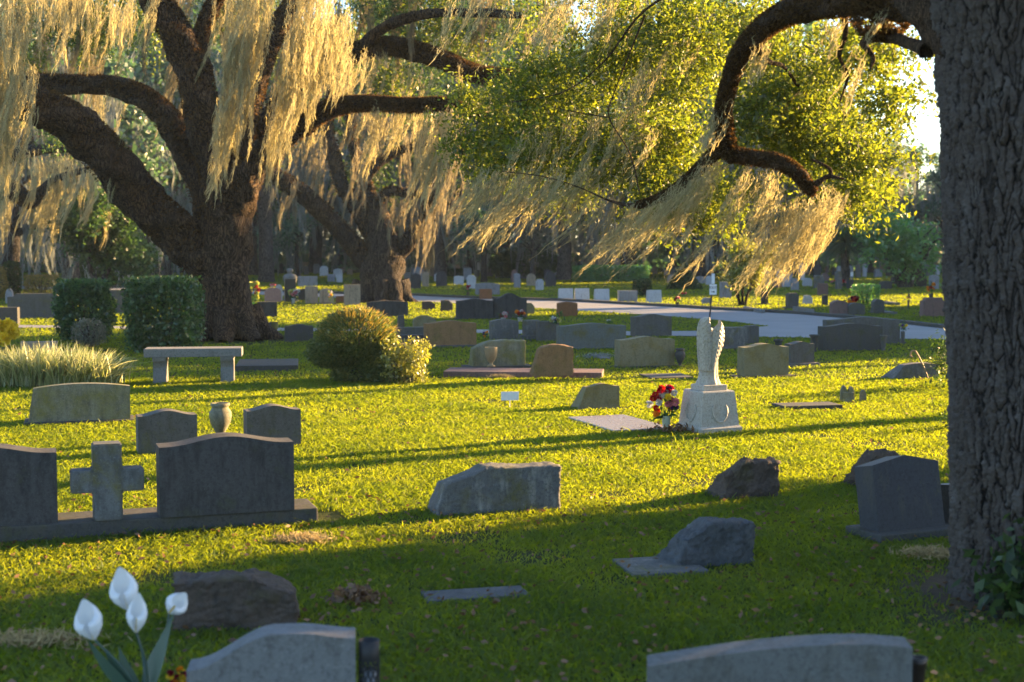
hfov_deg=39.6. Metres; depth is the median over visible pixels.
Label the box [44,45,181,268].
mossy tree
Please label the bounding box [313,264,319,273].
headstone
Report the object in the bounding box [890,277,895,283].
headstone
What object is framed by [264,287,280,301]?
headstone
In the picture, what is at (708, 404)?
angel monument
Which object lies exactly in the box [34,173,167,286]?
dark tree
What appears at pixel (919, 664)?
vase
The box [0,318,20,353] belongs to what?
shrub
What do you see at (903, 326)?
flower bouquet
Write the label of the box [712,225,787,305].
golden tree
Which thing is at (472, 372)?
grave slab
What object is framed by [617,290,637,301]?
headstone
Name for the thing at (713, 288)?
exit sign
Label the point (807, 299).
headstone
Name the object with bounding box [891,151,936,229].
mossy tree
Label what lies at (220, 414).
stone urn
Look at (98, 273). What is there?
green bush
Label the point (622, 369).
lawn grass
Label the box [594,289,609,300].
headstone
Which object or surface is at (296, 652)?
headstone
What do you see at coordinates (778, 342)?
stone urn
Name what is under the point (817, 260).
mossy tree
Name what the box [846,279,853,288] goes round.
headstone
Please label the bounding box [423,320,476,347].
headstone
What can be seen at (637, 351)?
headstone
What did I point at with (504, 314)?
flower bouquet
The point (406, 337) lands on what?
headstone
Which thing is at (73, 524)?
stone plinth
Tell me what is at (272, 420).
headstone
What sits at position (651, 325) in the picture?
headstone
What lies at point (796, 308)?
grave slab
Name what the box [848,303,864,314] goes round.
headstone
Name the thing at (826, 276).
headstone
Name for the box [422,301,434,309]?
headstone
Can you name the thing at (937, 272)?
headstone
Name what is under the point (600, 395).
headstone
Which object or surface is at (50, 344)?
headstone
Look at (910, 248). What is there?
green tree
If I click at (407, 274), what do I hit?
headstone
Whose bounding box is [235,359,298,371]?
grave slab
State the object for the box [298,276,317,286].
headstone
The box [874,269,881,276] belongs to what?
headstone
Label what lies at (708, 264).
mossy tree
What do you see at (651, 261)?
undergrowth
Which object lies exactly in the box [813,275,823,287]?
headstone
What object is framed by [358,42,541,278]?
mossy tree
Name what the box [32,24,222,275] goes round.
mossy tree
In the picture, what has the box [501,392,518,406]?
name plate
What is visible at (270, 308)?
headstone
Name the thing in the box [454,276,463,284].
headstone
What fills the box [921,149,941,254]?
mossy tree
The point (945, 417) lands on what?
weed
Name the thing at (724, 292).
headstone
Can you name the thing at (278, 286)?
headstone
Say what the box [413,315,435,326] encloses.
headstone
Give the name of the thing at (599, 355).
grave slab
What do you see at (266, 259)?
mossy tree
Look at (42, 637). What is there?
dry grass patches
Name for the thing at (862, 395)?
headstone
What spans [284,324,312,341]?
headstone
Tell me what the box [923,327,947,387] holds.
dark shrub
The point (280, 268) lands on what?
headstone
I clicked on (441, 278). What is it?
headstone
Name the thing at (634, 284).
headstone
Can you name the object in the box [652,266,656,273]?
headstone
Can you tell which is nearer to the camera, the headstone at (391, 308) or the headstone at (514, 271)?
the headstone at (391, 308)
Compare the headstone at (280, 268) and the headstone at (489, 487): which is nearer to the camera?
the headstone at (489, 487)
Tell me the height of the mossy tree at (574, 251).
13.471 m
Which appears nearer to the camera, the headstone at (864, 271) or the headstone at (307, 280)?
the headstone at (307, 280)
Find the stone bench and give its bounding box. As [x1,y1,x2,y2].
[144,346,242,383]
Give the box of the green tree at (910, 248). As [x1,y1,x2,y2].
[850,200,943,287]
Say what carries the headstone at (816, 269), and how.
on the ground at (930, 587)
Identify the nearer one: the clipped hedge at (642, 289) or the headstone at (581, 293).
the headstone at (581, 293)
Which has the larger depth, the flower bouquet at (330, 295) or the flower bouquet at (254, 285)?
the flower bouquet at (330, 295)
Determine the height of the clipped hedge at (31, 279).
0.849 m
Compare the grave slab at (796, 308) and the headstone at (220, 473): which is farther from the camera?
the grave slab at (796, 308)
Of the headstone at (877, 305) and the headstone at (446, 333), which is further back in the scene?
the headstone at (877, 305)
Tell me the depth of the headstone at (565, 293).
43.87 m
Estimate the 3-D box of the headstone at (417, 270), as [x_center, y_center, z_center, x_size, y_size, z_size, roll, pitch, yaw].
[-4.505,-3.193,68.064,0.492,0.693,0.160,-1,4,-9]
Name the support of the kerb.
on the road
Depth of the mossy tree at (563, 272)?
69.25 m
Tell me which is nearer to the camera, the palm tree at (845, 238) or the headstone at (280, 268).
the palm tree at (845, 238)
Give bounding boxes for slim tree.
[254,200,322,278]
[441,191,521,281]
[506,215,560,274]
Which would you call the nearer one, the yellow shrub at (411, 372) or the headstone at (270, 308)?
the yellow shrub at (411, 372)
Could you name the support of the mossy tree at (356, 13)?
on the ground at (930, 587)
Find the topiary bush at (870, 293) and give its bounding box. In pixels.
[850,283,880,306]
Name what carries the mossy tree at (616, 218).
on the ground at (930, 587)
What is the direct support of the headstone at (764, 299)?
on the ground at (930, 587)
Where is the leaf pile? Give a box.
[323,582,389,607]
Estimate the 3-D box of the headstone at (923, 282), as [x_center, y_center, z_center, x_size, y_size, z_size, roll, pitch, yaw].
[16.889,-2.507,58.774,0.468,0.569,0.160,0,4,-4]
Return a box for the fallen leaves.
[0,344,1023,681]
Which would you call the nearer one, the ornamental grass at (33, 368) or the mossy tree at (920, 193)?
the ornamental grass at (33, 368)
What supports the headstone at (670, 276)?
on the ground at (930, 587)
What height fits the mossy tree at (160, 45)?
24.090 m
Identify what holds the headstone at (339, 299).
on the ground at (930, 587)
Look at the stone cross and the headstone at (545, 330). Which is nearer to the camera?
the stone cross
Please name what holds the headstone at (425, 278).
on the ground at (930, 587)
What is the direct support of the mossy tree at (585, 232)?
on the ground at (930, 587)
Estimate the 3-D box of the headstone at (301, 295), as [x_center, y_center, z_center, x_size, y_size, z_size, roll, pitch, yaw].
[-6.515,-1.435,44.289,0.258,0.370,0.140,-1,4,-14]
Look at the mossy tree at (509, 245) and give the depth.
74.58 m
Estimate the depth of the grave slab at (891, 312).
35.08 m
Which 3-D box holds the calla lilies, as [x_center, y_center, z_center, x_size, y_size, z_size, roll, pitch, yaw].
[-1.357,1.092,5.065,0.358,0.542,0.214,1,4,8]
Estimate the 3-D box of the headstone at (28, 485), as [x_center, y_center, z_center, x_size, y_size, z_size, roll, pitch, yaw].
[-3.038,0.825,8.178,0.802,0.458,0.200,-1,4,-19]
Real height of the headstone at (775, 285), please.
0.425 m
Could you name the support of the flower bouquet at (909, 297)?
on the ground at (930, 587)
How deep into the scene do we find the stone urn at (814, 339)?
22.70 m
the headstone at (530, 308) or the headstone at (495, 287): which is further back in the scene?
the headstone at (495, 287)
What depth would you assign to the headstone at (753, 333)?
24.64 m
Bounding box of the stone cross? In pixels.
[70,440,143,521]
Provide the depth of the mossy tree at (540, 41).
110.58 m
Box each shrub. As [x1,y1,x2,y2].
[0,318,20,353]
[68,317,107,346]
[303,303,403,382]
[377,329,435,383]
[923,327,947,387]
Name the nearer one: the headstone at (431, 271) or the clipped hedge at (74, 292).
the clipped hedge at (74, 292)
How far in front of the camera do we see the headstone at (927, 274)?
78.76 m
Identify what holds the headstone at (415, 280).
on the ground at (930, 587)
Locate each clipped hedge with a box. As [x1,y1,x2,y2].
[0,265,8,299]
[1,260,21,294]
[22,274,59,292]
[49,277,119,340]
[118,274,206,352]
[572,264,651,281]
[637,278,651,295]
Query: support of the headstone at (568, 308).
on the ground at (930, 587)
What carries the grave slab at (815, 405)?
on the ground at (930, 587)
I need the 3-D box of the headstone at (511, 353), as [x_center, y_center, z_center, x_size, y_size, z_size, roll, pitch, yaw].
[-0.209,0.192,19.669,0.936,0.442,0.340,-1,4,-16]
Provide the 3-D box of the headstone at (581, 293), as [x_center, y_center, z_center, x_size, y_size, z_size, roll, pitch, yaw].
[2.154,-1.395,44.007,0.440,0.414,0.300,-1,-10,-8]
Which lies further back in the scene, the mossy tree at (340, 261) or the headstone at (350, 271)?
the mossy tree at (340, 261)
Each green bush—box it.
[20,236,58,270]
[56,240,161,285]
[488,247,556,278]
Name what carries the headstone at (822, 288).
on the ground at (930, 587)
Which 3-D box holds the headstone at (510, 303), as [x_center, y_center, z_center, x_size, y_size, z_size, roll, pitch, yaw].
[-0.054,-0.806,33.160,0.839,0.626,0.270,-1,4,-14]
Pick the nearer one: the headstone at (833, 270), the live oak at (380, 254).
the live oak at (380, 254)
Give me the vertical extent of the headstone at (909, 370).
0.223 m
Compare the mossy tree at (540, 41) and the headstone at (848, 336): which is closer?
the headstone at (848, 336)
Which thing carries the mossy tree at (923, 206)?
on the ground at (930, 587)
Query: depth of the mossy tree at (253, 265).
81.30 m
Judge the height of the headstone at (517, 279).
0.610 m
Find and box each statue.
[282,268,298,300]
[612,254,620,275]
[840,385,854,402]
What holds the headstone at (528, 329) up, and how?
on the ground at (930, 587)
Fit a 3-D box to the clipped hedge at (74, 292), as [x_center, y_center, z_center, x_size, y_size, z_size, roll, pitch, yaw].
[-7.636,-0.557,25.437,1.041,1.184,1.072,0,4,0]
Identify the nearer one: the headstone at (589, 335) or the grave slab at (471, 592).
the grave slab at (471, 592)
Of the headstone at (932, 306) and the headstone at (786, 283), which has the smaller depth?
the headstone at (932, 306)
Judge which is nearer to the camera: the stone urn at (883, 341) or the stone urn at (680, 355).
the stone urn at (680, 355)
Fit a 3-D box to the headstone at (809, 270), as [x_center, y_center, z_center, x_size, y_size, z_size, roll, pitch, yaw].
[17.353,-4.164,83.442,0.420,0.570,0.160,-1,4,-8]
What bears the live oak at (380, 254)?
on the ground at (930, 587)
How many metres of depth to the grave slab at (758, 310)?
36.01 m
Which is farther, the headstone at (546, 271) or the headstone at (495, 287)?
the headstone at (546, 271)
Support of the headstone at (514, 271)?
on the ground at (930, 587)
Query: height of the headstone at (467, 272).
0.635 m
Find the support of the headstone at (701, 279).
on the ground at (930, 587)
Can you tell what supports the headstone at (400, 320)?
on the ground at (930, 587)
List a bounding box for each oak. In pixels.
[0,0,563,342]
[256,0,486,302]
[425,0,1023,609]
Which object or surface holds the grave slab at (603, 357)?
on the ground at (930, 587)
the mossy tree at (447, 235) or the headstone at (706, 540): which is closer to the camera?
the headstone at (706, 540)
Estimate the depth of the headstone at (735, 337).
23.43 m
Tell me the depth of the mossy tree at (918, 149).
111.87 m
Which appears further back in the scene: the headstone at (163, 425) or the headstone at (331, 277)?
the headstone at (331, 277)
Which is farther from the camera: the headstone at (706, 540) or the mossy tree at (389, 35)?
the mossy tree at (389, 35)
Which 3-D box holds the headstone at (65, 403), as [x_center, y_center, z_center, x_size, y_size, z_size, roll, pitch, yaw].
[-4.176,0.605,13.731,1.014,0.414,0.400,-1,4,-17]
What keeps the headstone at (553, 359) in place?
on the grave slab at (472, 372)
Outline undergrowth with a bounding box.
[0,194,942,271]
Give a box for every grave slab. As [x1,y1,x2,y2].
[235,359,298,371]
[421,585,529,604]
[443,367,603,378]
[568,414,662,432]
[576,352,613,358]
[591,354,609,359]
[612,556,708,577]
[639,373,693,378]
[743,306,764,312]
[772,402,842,409]
[793,306,814,311]
[884,301,899,304]
[884,310,897,314]
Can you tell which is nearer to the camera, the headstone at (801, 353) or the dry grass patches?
the dry grass patches
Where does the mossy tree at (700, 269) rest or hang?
on the ground at (930, 587)
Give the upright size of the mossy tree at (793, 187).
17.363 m
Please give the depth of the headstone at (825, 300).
40.10 m
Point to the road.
(786, 325)
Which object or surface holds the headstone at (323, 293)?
on the ground at (930, 587)
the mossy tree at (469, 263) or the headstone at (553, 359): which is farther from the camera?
the mossy tree at (469, 263)
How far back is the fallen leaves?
6.91 m
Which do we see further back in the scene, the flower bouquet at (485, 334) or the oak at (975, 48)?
the flower bouquet at (485, 334)
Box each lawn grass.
[0,272,946,379]
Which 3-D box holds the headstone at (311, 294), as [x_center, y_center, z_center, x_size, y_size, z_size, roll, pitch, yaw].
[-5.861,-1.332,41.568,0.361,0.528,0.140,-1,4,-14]
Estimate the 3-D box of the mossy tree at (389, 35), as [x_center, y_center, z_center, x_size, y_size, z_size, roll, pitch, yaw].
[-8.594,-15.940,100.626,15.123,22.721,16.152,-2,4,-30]
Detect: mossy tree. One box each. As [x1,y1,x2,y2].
[0,0,170,293]
[0,175,49,265]
[8,0,184,288]
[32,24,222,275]
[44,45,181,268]
[62,0,165,60]
[98,0,221,266]
[139,77,190,275]
[152,0,349,281]
[155,0,362,209]
[165,29,369,274]
[272,56,407,272]
[272,70,388,268]
[307,57,475,274]
[320,1,483,261]
[341,0,447,227]
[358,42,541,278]
[386,43,486,261]
[412,79,522,273]
[421,0,569,248]
[430,59,596,277]
[445,0,614,258]
[466,11,662,279]
[477,0,620,245]
[509,215,621,264]
[514,201,617,264]
[550,81,691,273]
[582,0,824,275]
[583,0,759,270]
[585,12,733,272]
[639,0,870,269]
[657,8,806,265]
[663,71,802,277]
[709,1,890,270]
[751,94,867,274]
[826,176,874,267]
[836,96,934,260]
[840,174,916,272]
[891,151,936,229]
[897,157,943,266]
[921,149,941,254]
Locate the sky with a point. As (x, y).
(928, 132)
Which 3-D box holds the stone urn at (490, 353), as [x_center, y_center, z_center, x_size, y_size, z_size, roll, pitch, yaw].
[-0.282,0.212,19.070,0.171,0.262,0.171,0,4,0]
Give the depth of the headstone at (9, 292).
41.50 m
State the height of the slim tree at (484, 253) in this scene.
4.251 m
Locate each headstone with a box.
[0,307,19,323]
[0,443,57,525]
[5,288,13,303]
[7,293,58,317]
[20,341,57,353]
[24,382,134,424]
[110,290,128,312]
[136,408,196,455]
[156,432,293,517]
[171,568,299,632]
[186,623,355,681]
[243,403,300,445]
[257,302,276,316]
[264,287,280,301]
[276,284,282,299]
[279,263,282,273]
[284,279,295,301]
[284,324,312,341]
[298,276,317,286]
[298,289,304,299]
[304,266,308,274]
[305,286,317,303]
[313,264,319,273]
[318,288,335,303]
[320,266,327,275]
[328,274,334,281]
[333,268,341,276]
[336,274,342,281]
[336,296,343,302]
[344,284,359,304]
[347,269,352,274]
[366,301,407,316]
[393,327,423,334]
[397,315,403,326]
[397,334,423,343]
[404,272,411,281]
[410,273,420,288]
[413,267,422,280]
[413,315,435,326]
[422,272,428,286]
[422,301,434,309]
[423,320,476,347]
[427,461,561,516]
[430,268,433,275]
[436,271,446,286]
[440,300,452,310]
[447,268,462,276]
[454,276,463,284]
[455,299,493,319]
[461,339,531,367]
[463,268,471,279]
[467,275,475,288]
[474,270,479,276]
[475,283,499,294]
[479,289,491,298]
[489,319,518,339]
[493,293,526,318]
[511,269,516,281]
[514,273,520,287]
[519,320,539,339]
[527,273,535,285]
[527,303,534,313]
[530,343,573,375]
[536,279,543,289]
[536,321,558,340]
[544,269,550,280]
[545,272,555,286]
[556,323,625,348]
[557,302,577,316]
[558,288,572,298]
[571,383,618,409]
[574,288,589,299]
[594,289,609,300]
[610,336,676,367]
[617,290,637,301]
[630,314,671,336]
[632,279,637,289]
[646,290,661,302]
[647,634,912,681]
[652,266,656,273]
[654,516,755,567]
[667,274,673,281]
[696,276,704,283]
[701,297,710,303]
[706,276,711,284]
[706,456,780,499]
[712,327,747,348]
[719,282,731,297]
[729,343,795,378]
[744,325,758,343]
[758,291,770,304]
[772,278,781,287]
[782,275,790,286]
[783,293,798,308]
[784,341,819,366]
[791,278,798,289]
[800,267,804,279]
[802,278,811,285]
[802,295,812,303]
[805,266,811,273]
[812,265,820,277]
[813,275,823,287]
[817,283,827,294]
[817,323,882,350]
[822,273,828,280]
[822,295,827,305]
[823,317,905,343]
[829,300,847,314]
[831,267,835,275]
[835,271,841,288]
[841,448,898,486]
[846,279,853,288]
[846,455,949,543]
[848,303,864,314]
[855,265,860,277]
[859,389,865,400]
[862,264,866,276]
[868,299,884,313]
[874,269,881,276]
[879,281,891,288]
[880,362,938,378]
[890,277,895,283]
[914,273,926,286]
[920,297,944,316]
[924,268,933,275]
[929,275,938,288]
[935,265,939,274]
[941,483,949,524]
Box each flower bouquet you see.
[165,664,185,681]
[249,281,260,303]
[286,289,299,303]
[325,290,333,299]
[465,285,470,295]
[480,330,488,339]
[498,311,509,318]
[512,309,527,321]
[548,310,564,324]
[646,384,679,431]
[673,296,680,303]
[843,295,858,303]
[898,320,907,343]
[906,292,911,307]
[926,281,935,296]
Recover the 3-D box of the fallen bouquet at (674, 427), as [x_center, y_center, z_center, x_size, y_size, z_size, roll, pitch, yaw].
[1.492,0.799,12.977,0.673,0.130,0.458,0,4,0]
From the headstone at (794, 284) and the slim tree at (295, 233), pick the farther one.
the slim tree at (295, 233)
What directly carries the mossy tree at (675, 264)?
on the ground at (930, 587)
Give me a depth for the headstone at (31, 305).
33.30 m
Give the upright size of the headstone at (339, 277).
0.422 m
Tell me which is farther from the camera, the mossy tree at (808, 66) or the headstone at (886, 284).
the mossy tree at (808, 66)
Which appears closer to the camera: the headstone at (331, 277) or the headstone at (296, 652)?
the headstone at (296, 652)
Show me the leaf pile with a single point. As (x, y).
(357, 594)
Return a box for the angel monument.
[676,317,742,434]
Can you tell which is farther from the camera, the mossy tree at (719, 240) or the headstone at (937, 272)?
the mossy tree at (719, 240)
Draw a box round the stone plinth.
[0,498,317,543]
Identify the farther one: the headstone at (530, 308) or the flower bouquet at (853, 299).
the flower bouquet at (853, 299)
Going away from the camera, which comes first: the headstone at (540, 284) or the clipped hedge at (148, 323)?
the clipped hedge at (148, 323)
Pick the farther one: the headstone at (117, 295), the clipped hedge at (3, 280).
the clipped hedge at (3, 280)
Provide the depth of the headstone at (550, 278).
58.94 m
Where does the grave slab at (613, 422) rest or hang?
on the ground at (930, 587)
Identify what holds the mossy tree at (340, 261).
on the ground at (930, 587)
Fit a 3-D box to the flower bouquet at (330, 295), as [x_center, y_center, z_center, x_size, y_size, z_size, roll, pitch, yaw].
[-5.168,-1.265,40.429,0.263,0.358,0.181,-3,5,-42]
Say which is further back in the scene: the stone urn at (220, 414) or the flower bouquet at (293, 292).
the flower bouquet at (293, 292)
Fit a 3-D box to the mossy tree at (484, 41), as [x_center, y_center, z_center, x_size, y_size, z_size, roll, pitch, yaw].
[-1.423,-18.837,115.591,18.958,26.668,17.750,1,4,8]
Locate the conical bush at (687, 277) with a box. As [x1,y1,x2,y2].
[666,261,702,289]
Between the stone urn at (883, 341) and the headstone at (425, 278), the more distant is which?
the headstone at (425, 278)
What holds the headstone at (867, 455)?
on the ground at (930, 587)
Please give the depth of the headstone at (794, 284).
54.13 m
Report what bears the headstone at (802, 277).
on the ground at (930, 587)
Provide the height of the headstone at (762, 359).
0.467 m
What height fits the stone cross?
0.450 m
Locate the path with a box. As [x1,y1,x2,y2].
[19,325,767,336]
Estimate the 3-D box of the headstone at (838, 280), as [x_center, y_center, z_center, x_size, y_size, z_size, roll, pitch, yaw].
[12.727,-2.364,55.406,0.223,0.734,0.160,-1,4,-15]
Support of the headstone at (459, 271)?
on the ground at (930, 587)
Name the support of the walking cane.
on the ground at (930, 587)
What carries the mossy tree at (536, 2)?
on the ground at (930, 587)
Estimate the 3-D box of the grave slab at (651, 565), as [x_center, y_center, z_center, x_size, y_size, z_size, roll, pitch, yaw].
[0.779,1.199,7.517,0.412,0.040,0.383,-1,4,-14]
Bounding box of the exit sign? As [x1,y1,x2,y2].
[709,274,716,316]
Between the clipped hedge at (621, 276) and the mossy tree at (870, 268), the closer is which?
the clipped hedge at (621, 276)
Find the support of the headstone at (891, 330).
on the ground at (930, 587)
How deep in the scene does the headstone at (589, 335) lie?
23.41 m
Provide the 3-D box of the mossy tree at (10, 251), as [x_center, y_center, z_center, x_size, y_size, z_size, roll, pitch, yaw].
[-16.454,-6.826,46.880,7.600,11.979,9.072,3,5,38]
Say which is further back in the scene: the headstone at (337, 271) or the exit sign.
the headstone at (337, 271)
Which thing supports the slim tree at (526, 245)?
on the ground at (930, 587)
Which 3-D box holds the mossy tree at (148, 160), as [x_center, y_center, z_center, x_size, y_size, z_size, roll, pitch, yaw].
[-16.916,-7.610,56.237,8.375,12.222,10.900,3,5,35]
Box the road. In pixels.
[22,286,945,339]
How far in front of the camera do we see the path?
27.92 m
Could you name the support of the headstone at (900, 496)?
on the ground at (930, 587)
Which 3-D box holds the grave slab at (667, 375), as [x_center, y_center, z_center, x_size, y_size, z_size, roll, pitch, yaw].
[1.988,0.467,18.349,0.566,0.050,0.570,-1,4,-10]
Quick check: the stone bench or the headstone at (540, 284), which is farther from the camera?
the headstone at (540, 284)
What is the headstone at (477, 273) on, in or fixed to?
on the ground at (930, 587)
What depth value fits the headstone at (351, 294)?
40.43 m
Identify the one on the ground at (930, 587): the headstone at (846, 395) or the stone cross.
the headstone at (846, 395)
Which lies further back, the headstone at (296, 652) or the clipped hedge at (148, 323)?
the clipped hedge at (148, 323)
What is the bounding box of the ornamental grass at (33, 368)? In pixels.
[0,339,149,387]
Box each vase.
[358,637,379,681]
[912,655,927,681]
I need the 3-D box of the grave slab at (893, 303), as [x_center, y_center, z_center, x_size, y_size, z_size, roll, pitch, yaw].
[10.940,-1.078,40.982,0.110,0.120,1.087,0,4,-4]
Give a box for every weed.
[935,409,947,428]
[951,513,1023,618]
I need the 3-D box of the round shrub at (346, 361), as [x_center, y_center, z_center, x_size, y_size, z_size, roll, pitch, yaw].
[-1.962,0.038,17.721,1.280,1.027,0.956,0,4,0]
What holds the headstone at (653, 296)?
on the ground at (930, 587)
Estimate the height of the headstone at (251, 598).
0.269 m
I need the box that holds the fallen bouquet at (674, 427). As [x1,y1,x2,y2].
[641,421,693,433]
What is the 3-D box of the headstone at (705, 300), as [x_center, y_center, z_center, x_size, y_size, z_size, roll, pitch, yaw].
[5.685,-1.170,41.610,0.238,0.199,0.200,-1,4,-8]
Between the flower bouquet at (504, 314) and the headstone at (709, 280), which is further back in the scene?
the headstone at (709, 280)
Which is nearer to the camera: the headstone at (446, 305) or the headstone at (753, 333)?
the headstone at (753, 333)
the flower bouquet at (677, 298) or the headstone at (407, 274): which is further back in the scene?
the headstone at (407, 274)
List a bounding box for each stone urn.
[209,402,231,432]
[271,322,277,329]
[485,347,496,366]
[675,348,684,366]
[774,339,782,345]
[809,334,819,351]
[880,335,886,350]
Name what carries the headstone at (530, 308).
on the ground at (930, 587)
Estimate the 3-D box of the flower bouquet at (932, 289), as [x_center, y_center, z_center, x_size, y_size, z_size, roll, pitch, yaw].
[11.611,-1.313,39.401,0.281,0.741,0.277,0,4,0]
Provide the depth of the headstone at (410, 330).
26.58 m
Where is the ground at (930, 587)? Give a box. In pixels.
[0,249,1023,681]
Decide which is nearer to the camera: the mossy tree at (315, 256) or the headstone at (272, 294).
the headstone at (272, 294)
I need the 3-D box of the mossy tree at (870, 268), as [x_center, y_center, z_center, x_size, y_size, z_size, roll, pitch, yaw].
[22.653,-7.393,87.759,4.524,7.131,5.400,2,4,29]
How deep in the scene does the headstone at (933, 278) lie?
55.24 m
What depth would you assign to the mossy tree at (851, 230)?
103.33 m
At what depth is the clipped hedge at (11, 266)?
45.57 m
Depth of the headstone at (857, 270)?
75.26 m
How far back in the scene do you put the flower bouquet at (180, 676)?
5.19 m
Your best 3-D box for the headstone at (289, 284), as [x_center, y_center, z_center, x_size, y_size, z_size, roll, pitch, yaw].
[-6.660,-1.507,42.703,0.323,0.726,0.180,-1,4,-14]
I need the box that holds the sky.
[31,0,940,248]
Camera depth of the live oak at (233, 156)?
24.96 m
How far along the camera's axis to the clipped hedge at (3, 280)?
44.81 m
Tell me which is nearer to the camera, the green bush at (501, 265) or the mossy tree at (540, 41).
the green bush at (501, 265)
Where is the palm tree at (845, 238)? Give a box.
[815,224,873,286]
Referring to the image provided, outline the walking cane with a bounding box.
[910,350,927,377]
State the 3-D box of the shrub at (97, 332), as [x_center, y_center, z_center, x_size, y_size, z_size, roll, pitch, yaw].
[-7.080,-0.127,23.797,0.618,0.541,0.526,0,4,0]
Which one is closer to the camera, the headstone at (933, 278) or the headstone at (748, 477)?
the headstone at (748, 477)
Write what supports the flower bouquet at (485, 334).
on the ground at (930, 587)
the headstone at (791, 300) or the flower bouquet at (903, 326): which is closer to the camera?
the flower bouquet at (903, 326)
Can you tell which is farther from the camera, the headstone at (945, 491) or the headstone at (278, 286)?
the headstone at (278, 286)
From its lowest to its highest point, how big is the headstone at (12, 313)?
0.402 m
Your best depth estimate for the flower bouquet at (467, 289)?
48.25 m
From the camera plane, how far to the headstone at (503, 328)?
25.71 m
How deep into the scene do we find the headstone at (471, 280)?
56.05 m
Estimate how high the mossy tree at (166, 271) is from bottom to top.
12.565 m
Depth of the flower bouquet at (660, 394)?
12.99 m
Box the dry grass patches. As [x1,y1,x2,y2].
[0,373,949,652]
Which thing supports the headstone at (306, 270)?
on the ground at (930, 587)
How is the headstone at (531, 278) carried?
on the ground at (930, 587)
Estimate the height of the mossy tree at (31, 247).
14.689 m
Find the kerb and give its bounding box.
[42,285,944,328]
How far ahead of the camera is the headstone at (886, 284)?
55.52 m
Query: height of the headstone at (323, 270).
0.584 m
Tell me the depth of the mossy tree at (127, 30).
116.91 m
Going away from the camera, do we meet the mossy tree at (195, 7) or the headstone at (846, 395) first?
the headstone at (846, 395)
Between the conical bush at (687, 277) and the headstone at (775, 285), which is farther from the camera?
the headstone at (775, 285)
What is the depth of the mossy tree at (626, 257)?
79.29 m
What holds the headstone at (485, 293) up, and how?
on the ground at (930, 587)
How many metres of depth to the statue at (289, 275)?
43.30 m
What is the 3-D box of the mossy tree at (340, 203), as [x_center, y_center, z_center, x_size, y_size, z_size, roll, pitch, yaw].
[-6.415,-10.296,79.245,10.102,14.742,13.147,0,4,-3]
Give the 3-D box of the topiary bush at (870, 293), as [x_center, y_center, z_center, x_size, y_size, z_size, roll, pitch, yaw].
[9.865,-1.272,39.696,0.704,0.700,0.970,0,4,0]
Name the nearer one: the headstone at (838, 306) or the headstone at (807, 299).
the headstone at (838, 306)
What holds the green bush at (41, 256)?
on the ground at (930, 587)
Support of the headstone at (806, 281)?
on the ground at (930, 587)
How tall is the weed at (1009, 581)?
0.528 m
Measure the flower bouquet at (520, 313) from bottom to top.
0.284 m
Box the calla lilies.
[74,566,187,681]
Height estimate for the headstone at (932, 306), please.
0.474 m
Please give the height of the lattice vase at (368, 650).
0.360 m
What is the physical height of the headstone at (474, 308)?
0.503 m
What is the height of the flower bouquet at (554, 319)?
0.336 m
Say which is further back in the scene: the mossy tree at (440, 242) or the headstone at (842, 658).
the mossy tree at (440, 242)

